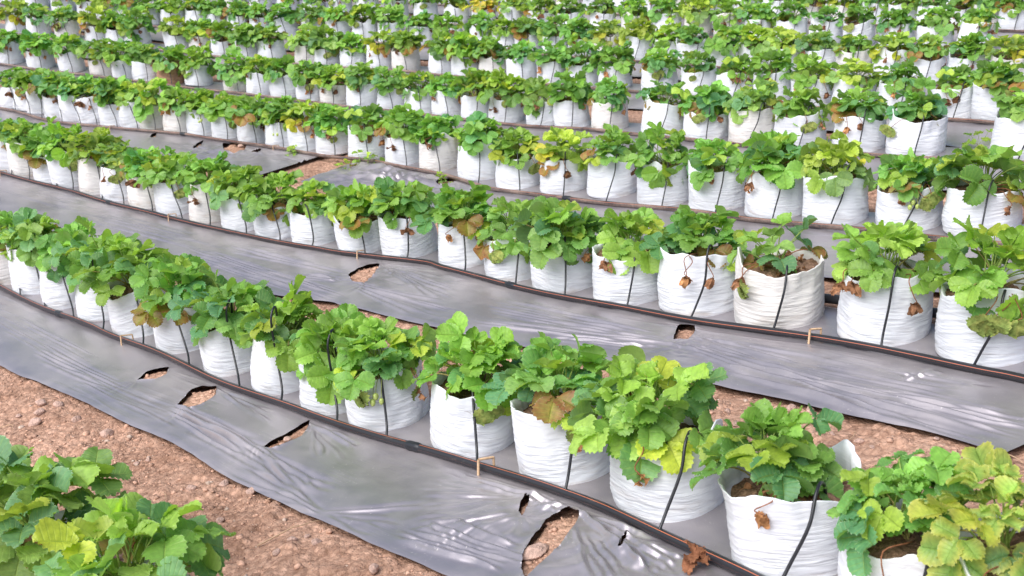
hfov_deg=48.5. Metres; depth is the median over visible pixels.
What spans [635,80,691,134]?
potted strawberry plant
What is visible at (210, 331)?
potted strawberry plant
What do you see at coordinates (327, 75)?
potted strawberry plant
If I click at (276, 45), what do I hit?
potted strawberry plant
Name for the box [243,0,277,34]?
potted strawberry plant
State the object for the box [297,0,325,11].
potted strawberry plant
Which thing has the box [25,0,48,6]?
potted strawberry plant
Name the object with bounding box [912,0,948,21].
potted strawberry plant
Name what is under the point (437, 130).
potted strawberry plant
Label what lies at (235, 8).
potted strawberry plant
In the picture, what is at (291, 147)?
weed
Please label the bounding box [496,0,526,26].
potted strawberry plant
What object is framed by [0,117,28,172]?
potted strawberry plant
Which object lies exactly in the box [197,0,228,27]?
potted strawberry plant
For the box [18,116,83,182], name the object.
potted strawberry plant
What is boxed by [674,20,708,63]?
potted strawberry plant
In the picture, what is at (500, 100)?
potted strawberry plant
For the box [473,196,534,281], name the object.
potted strawberry plant
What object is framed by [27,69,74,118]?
potted strawberry plant
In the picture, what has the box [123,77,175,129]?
potted strawberry plant
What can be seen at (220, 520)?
stone
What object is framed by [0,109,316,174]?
plastic mulch sheet
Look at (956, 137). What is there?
plastic mulch sheet
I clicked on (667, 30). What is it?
potted strawberry plant
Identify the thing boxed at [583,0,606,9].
potted strawberry plant
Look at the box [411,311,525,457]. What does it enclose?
potted strawberry plant
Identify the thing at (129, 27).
potted strawberry plant
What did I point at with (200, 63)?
potted strawberry plant
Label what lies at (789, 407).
stone
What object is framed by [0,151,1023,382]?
drip pipe
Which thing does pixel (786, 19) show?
potted strawberry plant
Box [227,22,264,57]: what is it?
potted strawberry plant
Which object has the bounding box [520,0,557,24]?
potted strawberry plant
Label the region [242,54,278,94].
potted strawberry plant
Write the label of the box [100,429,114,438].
stone
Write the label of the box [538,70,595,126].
potted strawberry plant
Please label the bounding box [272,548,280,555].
stone
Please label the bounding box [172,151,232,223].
potted strawberry plant
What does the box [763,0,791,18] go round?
potted strawberry plant
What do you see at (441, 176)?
weed
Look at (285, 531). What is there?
twig
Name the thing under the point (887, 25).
potted strawberry plant
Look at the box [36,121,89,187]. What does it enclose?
potted strawberry plant
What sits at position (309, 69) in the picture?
potted strawberry plant
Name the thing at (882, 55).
potted strawberry plant
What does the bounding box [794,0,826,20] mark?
potted strawberry plant
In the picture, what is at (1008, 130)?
potted strawberry plant
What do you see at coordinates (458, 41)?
potted strawberry plant
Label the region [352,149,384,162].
weed
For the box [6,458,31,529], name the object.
potted strawberry plant
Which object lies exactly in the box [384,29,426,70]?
potted strawberry plant
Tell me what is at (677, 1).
potted strawberry plant
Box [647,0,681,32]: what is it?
potted strawberry plant
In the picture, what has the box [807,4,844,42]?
potted strawberry plant
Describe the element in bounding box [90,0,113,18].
potted strawberry plant
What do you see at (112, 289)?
potted strawberry plant
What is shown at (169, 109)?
potted strawberry plant
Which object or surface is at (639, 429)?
potted strawberry plant
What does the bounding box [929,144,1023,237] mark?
potted strawberry plant
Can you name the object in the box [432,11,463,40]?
potted strawberry plant
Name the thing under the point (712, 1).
potted strawberry plant
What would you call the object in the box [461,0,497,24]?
potted strawberry plant
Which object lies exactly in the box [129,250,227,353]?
potted strawberry plant
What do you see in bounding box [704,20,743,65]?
potted strawberry plant
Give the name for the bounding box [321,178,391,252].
potted strawberry plant
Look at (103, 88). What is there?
potted strawberry plant
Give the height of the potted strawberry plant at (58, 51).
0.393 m
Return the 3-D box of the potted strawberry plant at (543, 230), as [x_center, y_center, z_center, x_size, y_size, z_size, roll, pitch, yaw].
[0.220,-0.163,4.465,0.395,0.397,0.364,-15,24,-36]
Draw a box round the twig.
[257,520,320,545]
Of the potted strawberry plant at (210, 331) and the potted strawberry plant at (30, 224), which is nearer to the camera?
the potted strawberry plant at (210, 331)
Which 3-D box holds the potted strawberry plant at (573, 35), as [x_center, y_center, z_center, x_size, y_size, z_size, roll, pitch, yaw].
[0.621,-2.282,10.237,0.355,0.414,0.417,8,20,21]
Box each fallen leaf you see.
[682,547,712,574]
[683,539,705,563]
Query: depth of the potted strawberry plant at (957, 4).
9.29 m
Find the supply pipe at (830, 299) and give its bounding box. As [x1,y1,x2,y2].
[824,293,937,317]
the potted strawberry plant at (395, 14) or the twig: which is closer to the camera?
the twig
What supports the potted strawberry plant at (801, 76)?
on the plastic mulch sheet at (956, 137)
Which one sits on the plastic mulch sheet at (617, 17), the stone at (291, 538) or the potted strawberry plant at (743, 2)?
the potted strawberry plant at (743, 2)
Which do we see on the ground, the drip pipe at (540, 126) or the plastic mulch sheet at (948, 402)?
the plastic mulch sheet at (948, 402)
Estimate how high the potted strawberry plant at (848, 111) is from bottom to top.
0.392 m
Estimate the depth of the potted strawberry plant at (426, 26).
11.23 m
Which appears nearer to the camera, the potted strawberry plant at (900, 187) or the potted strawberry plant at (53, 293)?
the potted strawberry plant at (900, 187)
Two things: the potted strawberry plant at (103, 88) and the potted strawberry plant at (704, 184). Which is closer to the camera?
the potted strawberry plant at (704, 184)
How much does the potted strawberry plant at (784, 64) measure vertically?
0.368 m
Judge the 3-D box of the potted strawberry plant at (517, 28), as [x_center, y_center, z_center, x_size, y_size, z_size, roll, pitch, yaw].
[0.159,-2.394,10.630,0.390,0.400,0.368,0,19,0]
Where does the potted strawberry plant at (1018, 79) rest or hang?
on the plastic mulch sheet at (956, 137)
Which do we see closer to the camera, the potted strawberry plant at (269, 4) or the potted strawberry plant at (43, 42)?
the potted strawberry plant at (43, 42)
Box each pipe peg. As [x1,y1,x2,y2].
[120,334,133,344]
[477,456,494,474]
[807,328,821,343]
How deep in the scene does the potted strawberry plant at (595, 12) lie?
11.21 m
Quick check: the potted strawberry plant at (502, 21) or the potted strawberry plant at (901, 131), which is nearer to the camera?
the potted strawberry plant at (901, 131)
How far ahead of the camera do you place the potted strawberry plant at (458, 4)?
12.10 m
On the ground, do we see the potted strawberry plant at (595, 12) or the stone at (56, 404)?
the stone at (56, 404)
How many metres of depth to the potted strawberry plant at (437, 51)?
9.97 m
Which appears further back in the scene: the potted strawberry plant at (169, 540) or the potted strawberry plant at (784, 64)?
the potted strawberry plant at (784, 64)
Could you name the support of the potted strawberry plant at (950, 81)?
on the plastic mulch sheet at (956, 137)
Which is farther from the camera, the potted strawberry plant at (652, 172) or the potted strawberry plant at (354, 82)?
the potted strawberry plant at (354, 82)
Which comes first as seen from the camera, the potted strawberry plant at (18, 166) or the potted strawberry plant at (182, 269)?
the potted strawberry plant at (182, 269)
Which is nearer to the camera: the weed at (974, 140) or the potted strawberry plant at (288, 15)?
the weed at (974, 140)
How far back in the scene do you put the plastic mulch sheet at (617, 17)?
11.99 m
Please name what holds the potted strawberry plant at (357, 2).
on the plastic mulch sheet at (996, 47)
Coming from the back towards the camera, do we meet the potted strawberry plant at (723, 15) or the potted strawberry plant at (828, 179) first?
the potted strawberry plant at (723, 15)
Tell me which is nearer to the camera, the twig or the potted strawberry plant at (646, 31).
the twig
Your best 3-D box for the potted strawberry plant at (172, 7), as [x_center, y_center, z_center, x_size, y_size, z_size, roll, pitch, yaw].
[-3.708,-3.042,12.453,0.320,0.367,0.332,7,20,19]
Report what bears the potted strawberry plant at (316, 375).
on the plastic mulch sheet at (444, 517)
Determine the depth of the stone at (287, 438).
3.47 m
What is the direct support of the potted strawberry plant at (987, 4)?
on the plastic mulch sheet at (617, 17)
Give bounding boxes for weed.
[286,145,296,155]
[334,158,356,169]
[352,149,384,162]
[436,171,450,183]
[962,128,992,146]
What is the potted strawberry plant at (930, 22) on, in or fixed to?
on the plastic mulch sheet at (996, 47)
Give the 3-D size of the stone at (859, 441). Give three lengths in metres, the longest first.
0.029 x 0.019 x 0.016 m
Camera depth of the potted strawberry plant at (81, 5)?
12.70 m
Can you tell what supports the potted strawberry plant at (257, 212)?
on the plastic mulch sheet at (948, 402)
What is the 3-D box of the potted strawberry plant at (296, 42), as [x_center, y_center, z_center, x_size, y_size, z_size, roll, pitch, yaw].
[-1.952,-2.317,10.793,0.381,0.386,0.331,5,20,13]
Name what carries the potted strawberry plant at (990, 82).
on the plastic mulch sheet at (956, 137)
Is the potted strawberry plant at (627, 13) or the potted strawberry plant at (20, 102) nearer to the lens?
the potted strawberry plant at (20, 102)
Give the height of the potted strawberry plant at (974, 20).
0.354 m
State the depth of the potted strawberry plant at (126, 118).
8.96 m
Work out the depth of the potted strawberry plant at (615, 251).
4.15 m
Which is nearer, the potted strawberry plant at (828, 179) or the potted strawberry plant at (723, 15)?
the potted strawberry plant at (828, 179)
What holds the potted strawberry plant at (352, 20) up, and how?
on the plastic mulch sheet at (423, 53)
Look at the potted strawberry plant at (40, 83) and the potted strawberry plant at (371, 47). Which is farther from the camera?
the potted strawberry plant at (371, 47)
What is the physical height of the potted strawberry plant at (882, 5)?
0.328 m
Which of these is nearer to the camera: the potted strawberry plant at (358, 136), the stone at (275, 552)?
the stone at (275, 552)
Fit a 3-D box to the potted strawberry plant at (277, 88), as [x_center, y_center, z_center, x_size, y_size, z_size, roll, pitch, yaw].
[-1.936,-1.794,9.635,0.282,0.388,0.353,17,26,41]
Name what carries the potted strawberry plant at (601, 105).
on the plastic mulch sheet at (875, 163)
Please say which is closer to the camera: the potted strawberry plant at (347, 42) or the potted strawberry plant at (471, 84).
the potted strawberry plant at (471, 84)
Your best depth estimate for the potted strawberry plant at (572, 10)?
11.40 m
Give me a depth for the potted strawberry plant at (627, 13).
11.02 m
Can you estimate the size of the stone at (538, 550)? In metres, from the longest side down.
0.081 x 0.052 x 0.023 m
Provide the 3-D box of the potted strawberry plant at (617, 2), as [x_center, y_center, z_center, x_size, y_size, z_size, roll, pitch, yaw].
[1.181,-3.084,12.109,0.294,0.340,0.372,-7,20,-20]
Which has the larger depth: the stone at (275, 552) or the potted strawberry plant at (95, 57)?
the potted strawberry plant at (95, 57)
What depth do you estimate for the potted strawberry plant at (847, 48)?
7.99 m
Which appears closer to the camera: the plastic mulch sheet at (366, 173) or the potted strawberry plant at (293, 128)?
the plastic mulch sheet at (366, 173)
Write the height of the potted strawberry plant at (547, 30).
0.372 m
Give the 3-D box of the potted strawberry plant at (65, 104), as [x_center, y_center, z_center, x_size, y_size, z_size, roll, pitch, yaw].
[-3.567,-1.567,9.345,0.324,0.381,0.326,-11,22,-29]
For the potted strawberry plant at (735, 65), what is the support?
on the plastic mulch sheet at (956, 137)
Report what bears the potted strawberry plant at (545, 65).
on the plastic mulch sheet at (956, 137)
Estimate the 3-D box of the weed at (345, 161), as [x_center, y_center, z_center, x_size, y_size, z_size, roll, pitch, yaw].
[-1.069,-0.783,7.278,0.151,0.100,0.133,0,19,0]
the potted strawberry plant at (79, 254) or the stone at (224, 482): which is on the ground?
the stone at (224, 482)
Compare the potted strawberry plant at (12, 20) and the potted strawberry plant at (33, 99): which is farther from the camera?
the potted strawberry plant at (12, 20)
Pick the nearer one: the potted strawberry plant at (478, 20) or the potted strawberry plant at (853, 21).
the potted strawberry plant at (853, 21)
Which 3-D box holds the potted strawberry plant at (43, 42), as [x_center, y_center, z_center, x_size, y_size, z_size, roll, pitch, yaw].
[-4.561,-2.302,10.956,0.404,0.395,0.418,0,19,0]
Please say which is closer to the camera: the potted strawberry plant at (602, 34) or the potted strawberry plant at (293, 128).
the potted strawberry plant at (293, 128)
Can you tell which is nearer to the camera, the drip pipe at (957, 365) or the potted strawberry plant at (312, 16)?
the drip pipe at (957, 365)
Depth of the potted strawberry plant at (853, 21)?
9.18 m
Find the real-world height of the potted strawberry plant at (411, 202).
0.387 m
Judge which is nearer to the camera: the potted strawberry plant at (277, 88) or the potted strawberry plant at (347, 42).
the potted strawberry plant at (277, 88)
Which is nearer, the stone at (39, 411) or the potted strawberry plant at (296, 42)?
the stone at (39, 411)
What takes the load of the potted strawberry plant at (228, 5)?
on the plastic mulch sheet at (996, 47)
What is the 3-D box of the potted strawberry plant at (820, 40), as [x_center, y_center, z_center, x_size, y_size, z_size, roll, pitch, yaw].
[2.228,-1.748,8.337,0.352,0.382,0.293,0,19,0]
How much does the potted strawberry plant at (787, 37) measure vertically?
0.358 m
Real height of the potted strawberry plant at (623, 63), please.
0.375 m
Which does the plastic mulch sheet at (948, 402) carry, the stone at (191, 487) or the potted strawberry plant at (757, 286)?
the potted strawberry plant at (757, 286)
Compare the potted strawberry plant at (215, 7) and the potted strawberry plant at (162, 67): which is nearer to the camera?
the potted strawberry plant at (162, 67)
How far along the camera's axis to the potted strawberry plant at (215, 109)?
8.42 m
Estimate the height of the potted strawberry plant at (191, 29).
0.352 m
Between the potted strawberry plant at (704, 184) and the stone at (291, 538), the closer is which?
the stone at (291, 538)
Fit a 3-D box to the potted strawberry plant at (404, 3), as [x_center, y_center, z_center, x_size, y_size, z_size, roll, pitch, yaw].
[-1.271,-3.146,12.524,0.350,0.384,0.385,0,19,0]
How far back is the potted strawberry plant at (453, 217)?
4.99 m
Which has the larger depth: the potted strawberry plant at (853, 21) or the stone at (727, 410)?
the potted strawberry plant at (853, 21)
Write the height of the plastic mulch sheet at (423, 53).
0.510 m
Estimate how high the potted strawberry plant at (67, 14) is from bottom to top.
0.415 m
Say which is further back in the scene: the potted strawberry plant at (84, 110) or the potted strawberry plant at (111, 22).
the potted strawberry plant at (111, 22)
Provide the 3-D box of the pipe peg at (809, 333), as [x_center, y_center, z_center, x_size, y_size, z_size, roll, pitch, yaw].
[0.934,0.152,3.504,0.059,0.068,0.008,-11,22,-30]
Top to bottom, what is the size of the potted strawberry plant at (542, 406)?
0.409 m
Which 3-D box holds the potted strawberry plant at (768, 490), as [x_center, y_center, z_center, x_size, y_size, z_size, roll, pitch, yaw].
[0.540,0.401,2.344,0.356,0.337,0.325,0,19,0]
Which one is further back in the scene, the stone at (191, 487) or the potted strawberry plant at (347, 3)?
the potted strawberry plant at (347, 3)
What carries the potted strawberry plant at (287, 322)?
on the plastic mulch sheet at (444, 517)
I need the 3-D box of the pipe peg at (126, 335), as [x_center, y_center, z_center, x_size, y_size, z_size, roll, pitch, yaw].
[-1.574,0.216,4.655,0.058,0.061,0.006,-14,24,-36]
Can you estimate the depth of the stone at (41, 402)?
4.13 m
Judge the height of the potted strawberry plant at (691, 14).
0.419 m
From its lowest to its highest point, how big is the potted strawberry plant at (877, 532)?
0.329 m
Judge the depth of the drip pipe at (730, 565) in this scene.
3.11 m
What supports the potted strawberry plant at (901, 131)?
on the plastic mulch sheet at (875, 163)
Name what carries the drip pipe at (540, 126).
on the plastic mulch sheet at (875, 163)
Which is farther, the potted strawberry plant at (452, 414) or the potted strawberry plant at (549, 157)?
the potted strawberry plant at (549, 157)
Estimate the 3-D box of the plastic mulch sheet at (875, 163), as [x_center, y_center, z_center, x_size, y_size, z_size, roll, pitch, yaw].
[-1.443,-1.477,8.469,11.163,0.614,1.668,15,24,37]
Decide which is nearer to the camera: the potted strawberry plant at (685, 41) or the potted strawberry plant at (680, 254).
the potted strawberry plant at (680, 254)
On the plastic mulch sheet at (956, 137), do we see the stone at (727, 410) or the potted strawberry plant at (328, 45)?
the potted strawberry plant at (328, 45)
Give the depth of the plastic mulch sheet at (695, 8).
12.91 m
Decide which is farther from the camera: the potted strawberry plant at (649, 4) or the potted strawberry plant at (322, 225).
the potted strawberry plant at (649, 4)
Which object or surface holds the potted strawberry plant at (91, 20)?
on the plastic mulch sheet at (956, 137)
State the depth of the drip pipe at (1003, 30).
9.59 m
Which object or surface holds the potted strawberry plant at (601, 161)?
on the plastic mulch sheet at (366, 173)
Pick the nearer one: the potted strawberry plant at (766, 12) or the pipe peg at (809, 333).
the pipe peg at (809, 333)
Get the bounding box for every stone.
[28,417,41,426]
[33,408,45,415]
[35,399,46,405]
[53,401,63,407]
[71,415,81,422]
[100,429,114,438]
[186,485,196,490]
[215,517,224,523]
[219,479,229,486]
[245,487,254,494]
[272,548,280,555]
[283,436,291,441]
[286,536,297,542]
[311,538,321,545]
[369,563,378,574]
[522,542,548,560]
[724,408,730,413]
[786,404,795,411]
[853,438,864,443]
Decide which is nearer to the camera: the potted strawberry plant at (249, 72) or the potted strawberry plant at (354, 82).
the potted strawberry plant at (354, 82)
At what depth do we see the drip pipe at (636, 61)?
9.92 m
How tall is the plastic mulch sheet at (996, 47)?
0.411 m
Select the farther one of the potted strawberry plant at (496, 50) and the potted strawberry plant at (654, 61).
the potted strawberry plant at (496, 50)
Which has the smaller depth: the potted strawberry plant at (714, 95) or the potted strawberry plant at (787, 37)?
the potted strawberry plant at (714, 95)
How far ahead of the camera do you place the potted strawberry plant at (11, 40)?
11.09 m
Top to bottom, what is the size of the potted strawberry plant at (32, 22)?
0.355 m
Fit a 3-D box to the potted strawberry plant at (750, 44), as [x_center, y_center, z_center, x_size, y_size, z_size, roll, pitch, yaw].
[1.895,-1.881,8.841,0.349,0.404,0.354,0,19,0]
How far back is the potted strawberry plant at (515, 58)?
9.39 m
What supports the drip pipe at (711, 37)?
on the plastic mulch sheet at (996, 47)
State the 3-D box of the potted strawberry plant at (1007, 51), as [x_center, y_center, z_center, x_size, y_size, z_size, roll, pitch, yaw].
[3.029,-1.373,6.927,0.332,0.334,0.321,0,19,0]
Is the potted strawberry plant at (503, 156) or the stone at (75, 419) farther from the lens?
the potted strawberry plant at (503, 156)
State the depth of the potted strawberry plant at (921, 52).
7.43 m
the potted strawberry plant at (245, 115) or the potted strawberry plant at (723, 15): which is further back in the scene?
the potted strawberry plant at (723, 15)
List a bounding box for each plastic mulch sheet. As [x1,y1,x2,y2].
[0,4,936,99]
[0,23,993,148]
[0,58,1023,195]
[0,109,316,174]
[0,174,1023,451]
[0,284,837,575]
[49,0,1017,55]
[247,0,1023,44]
[301,156,1023,291]
[498,0,858,16]
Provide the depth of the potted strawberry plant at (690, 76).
8.12 m
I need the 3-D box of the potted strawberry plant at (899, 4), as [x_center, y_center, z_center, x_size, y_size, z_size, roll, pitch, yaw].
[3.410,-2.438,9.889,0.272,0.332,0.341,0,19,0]
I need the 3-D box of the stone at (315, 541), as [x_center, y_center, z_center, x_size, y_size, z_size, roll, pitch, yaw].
[-0.482,0.627,2.808,0.029,0.021,0.020,-14,24,-35]
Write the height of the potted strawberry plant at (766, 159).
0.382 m
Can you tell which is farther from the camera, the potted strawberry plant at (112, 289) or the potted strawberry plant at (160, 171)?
the potted strawberry plant at (160, 171)
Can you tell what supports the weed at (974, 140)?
on the plastic mulch sheet at (956, 137)
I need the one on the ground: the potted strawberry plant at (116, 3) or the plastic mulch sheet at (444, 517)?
the plastic mulch sheet at (444, 517)
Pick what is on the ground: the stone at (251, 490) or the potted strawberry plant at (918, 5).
the stone at (251, 490)
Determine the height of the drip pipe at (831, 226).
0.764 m
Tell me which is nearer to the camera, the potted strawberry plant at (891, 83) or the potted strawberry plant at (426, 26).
the potted strawberry plant at (891, 83)
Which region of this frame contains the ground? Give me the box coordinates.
[0,0,1023,575]
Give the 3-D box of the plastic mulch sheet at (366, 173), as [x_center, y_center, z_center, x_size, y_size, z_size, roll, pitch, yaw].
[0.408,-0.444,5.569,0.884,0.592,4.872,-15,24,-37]
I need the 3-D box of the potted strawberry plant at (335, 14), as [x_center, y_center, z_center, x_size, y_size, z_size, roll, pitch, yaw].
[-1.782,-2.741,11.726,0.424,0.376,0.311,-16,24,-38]
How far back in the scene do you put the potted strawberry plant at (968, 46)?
7.13 m
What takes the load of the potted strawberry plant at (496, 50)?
on the plastic mulch sheet at (956, 137)
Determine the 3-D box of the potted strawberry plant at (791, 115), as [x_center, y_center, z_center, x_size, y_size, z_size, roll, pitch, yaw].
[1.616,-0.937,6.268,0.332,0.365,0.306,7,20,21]
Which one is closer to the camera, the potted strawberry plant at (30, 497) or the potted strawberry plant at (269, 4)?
the potted strawberry plant at (30, 497)
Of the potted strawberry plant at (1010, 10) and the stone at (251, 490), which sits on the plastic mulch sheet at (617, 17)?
the potted strawberry plant at (1010, 10)
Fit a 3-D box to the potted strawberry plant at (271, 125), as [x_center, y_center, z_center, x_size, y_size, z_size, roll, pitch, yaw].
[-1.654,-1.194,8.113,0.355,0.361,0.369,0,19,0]
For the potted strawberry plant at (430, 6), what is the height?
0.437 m
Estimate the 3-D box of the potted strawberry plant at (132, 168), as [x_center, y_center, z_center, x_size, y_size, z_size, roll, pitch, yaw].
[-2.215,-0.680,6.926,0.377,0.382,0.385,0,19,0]
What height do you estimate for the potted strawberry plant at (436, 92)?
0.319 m
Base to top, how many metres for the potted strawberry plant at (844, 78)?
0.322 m
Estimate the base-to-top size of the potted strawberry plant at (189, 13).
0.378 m
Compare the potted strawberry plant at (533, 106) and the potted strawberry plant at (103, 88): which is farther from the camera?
the potted strawberry plant at (103, 88)
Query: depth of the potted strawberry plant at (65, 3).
12.89 m
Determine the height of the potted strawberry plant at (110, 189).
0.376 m
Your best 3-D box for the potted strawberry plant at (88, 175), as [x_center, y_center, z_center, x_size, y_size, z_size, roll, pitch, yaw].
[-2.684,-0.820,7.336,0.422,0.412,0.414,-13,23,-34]
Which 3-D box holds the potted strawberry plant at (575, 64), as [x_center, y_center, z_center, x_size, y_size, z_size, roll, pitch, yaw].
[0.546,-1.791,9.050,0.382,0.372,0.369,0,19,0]
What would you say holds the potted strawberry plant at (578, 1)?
on the plastic mulch sheet at (617, 17)
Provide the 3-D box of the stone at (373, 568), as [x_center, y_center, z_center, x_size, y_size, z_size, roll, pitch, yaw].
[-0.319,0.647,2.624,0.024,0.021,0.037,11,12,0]
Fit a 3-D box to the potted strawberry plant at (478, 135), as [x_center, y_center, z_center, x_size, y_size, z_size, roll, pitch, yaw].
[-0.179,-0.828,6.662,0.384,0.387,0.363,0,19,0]
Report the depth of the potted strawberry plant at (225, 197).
6.12 m
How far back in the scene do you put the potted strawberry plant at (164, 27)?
11.41 m
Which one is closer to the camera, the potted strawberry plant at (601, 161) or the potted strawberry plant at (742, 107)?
the potted strawberry plant at (601, 161)
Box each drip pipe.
[0,0,1019,85]
[0,13,1008,124]
[0,44,1023,164]
[0,86,1002,246]
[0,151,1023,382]
[0,247,929,575]
[143,1,979,49]
[379,0,1023,32]
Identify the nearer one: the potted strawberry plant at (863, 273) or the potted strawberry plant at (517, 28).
the potted strawberry plant at (863, 273)
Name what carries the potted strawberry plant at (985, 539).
on the plastic mulch sheet at (444, 517)
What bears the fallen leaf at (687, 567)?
on the plastic mulch sheet at (444, 517)
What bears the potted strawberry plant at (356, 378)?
on the plastic mulch sheet at (444, 517)
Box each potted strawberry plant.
[0,0,31,33]
[0,28,24,63]
[0,67,28,108]
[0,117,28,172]
[0,207,60,295]
[0,210,17,284]
[0,435,137,575]
[3,118,45,176]
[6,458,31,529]
[11,69,40,110]
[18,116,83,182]
[19,29,57,68]
[19,67,60,113]
[20,2,52,36]
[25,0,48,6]
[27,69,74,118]
[32,217,101,309]
[32,492,236,575]
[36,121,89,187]
[42,0,81,37]
[47,31,89,71]
[48,216,143,321]
[50,0,74,10]
[55,73,92,120]
[60,127,123,195]
[68,76,99,122]
[71,0,95,15]
[72,239,176,337]
[75,37,116,75]
[77,2,115,41]
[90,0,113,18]
[90,75,136,125]
[90,139,143,201]
[101,4,140,44]
[102,38,134,78]
[106,0,139,18]
[113,81,155,127]
[115,5,156,44]
[119,145,175,208]
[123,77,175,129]
[124,41,158,80]
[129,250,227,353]
[132,0,162,24]
[133,150,195,215]
[151,44,188,83]
[156,0,184,26]
[156,14,188,48]
[157,81,193,131]
[165,265,273,377]
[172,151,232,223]
[175,87,214,135]
[177,40,218,85]
[178,0,209,25]
[180,18,217,51]
[196,90,254,138]
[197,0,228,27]
[206,19,238,55]
[206,164,277,231]
[213,44,262,91]
[221,0,255,29]
[224,0,246,9]
[224,93,282,142]
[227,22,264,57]
[237,274,331,395]
[240,169,306,238]
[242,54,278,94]
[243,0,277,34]
[248,22,289,58]
[249,0,271,10]
[255,95,302,146]
[263,54,295,97]
[264,0,300,36]
[276,0,300,9]
[279,99,320,150]
[284,22,325,63]
[285,59,327,100]
[286,178,348,245]
[289,303,385,414]
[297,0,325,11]
[297,0,329,35]
[302,103,351,154]
[305,23,343,64]
[311,63,345,103]
[317,3,350,38]
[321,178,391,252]
[326,0,352,12]
[333,316,436,431]
[335,31,366,65]
[340,2,382,40]
[343,103,389,158]
[344,59,381,106]
[353,0,379,16]
[362,28,395,68]
[368,176,437,257]
[369,65,416,108]
[373,4,407,41]
[373,101,425,164]
[381,0,408,17]
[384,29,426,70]
[401,70,433,112]
[403,9,436,44]
[409,0,442,19]
[410,180,505,268]
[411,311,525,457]
[412,113,464,170]
[419,29,454,73]
[424,72,467,115]
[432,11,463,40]
[442,0,469,23]
[445,30,483,75]
[449,111,507,180]
[450,67,498,117]
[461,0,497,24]
[463,9,498,45]
[468,34,512,73]
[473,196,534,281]
[476,64,526,122]
[478,331,612,485]
[484,13,520,48]
[488,126,539,189]
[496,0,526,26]
[503,39,537,78]
[508,10,541,49]
[508,195,605,293]
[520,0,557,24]
[521,76,564,125]
[526,39,566,83]
[531,126,594,193]
[537,13,574,50]
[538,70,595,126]
[556,0,580,8]
[556,0,587,27]
[557,37,599,85]
[559,10,598,55]
[567,345,727,522]
[580,123,637,198]
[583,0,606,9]
[584,0,619,30]
[587,19,624,57]
[587,74,630,128]
[589,40,635,87]
[592,207,665,305]
[613,0,633,10]
[616,0,649,31]
[618,12,658,59]
[625,121,707,205]
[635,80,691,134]
[637,0,661,11]
[638,40,684,89]
[639,204,750,317]
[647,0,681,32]
[649,17,689,59]
[671,0,694,9]
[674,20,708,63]
[676,138,746,211]
[677,50,718,94]
[678,0,715,34]
[678,79,731,139]
[689,398,860,575]
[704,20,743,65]
[705,0,722,9]
[708,0,750,38]
[716,53,752,95]
[722,78,783,142]
[727,212,827,328]
[731,0,760,16]
[732,20,775,68]
[735,129,803,218]
[736,0,776,37]
[745,47,796,100]
[761,26,812,70]
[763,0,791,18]
[772,0,809,39]
[772,86,832,146]
[790,51,837,105]
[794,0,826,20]
[794,24,839,70]
[798,129,875,224]
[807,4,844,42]
[825,57,886,102]
[826,446,973,575]
[827,0,858,19]
[827,79,888,151]
[830,220,949,346]
[833,31,872,75]
[843,3,876,44]
[858,0,892,23]
[862,30,914,76]
[872,147,945,230]
[876,8,916,45]
[877,56,925,111]
[879,76,947,155]
[887,0,916,18]
[904,32,949,80]
[907,441,1023,575]
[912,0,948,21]
[912,4,961,45]
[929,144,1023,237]
[929,215,1023,367]
[931,63,974,117]
[944,31,993,76]
[945,0,974,26]
[957,4,1004,48]
[961,0,1008,23]
[970,55,1023,119]
[985,34,1023,80]
[989,87,1023,159]
[994,0,1023,29]
[1008,72,1023,91]
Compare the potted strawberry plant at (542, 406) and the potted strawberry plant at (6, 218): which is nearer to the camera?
the potted strawberry plant at (542, 406)
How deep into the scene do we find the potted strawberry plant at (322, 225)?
5.71 m
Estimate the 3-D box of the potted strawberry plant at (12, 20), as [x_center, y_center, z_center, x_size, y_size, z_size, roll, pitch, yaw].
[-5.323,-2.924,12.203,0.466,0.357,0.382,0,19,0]
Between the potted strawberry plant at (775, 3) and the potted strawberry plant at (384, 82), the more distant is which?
the potted strawberry plant at (775, 3)
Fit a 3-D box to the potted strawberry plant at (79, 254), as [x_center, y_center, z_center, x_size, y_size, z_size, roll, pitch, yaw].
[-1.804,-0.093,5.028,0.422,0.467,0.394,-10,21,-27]
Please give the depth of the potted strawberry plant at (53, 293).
5.19 m
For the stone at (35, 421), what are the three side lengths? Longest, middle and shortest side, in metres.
0.049 x 0.045 x 0.022 m
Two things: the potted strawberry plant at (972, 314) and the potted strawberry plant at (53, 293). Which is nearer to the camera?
the potted strawberry plant at (972, 314)
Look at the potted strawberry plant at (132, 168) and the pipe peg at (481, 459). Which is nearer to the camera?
the pipe peg at (481, 459)
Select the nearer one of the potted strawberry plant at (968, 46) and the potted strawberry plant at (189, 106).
the potted strawberry plant at (968, 46)
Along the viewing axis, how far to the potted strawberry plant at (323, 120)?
7.69 m
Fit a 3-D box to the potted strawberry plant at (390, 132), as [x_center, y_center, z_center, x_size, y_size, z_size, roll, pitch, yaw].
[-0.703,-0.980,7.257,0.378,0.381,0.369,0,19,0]
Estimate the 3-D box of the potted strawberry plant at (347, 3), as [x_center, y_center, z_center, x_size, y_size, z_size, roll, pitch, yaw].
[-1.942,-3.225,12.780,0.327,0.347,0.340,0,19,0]
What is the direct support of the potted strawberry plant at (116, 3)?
on the plastic mulch sheet at (423, 53)
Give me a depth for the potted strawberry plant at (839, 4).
10.34 m
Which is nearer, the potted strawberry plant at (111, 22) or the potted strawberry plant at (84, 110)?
the potted strawberry plant at (84, 110)
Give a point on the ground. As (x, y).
(330, 552)

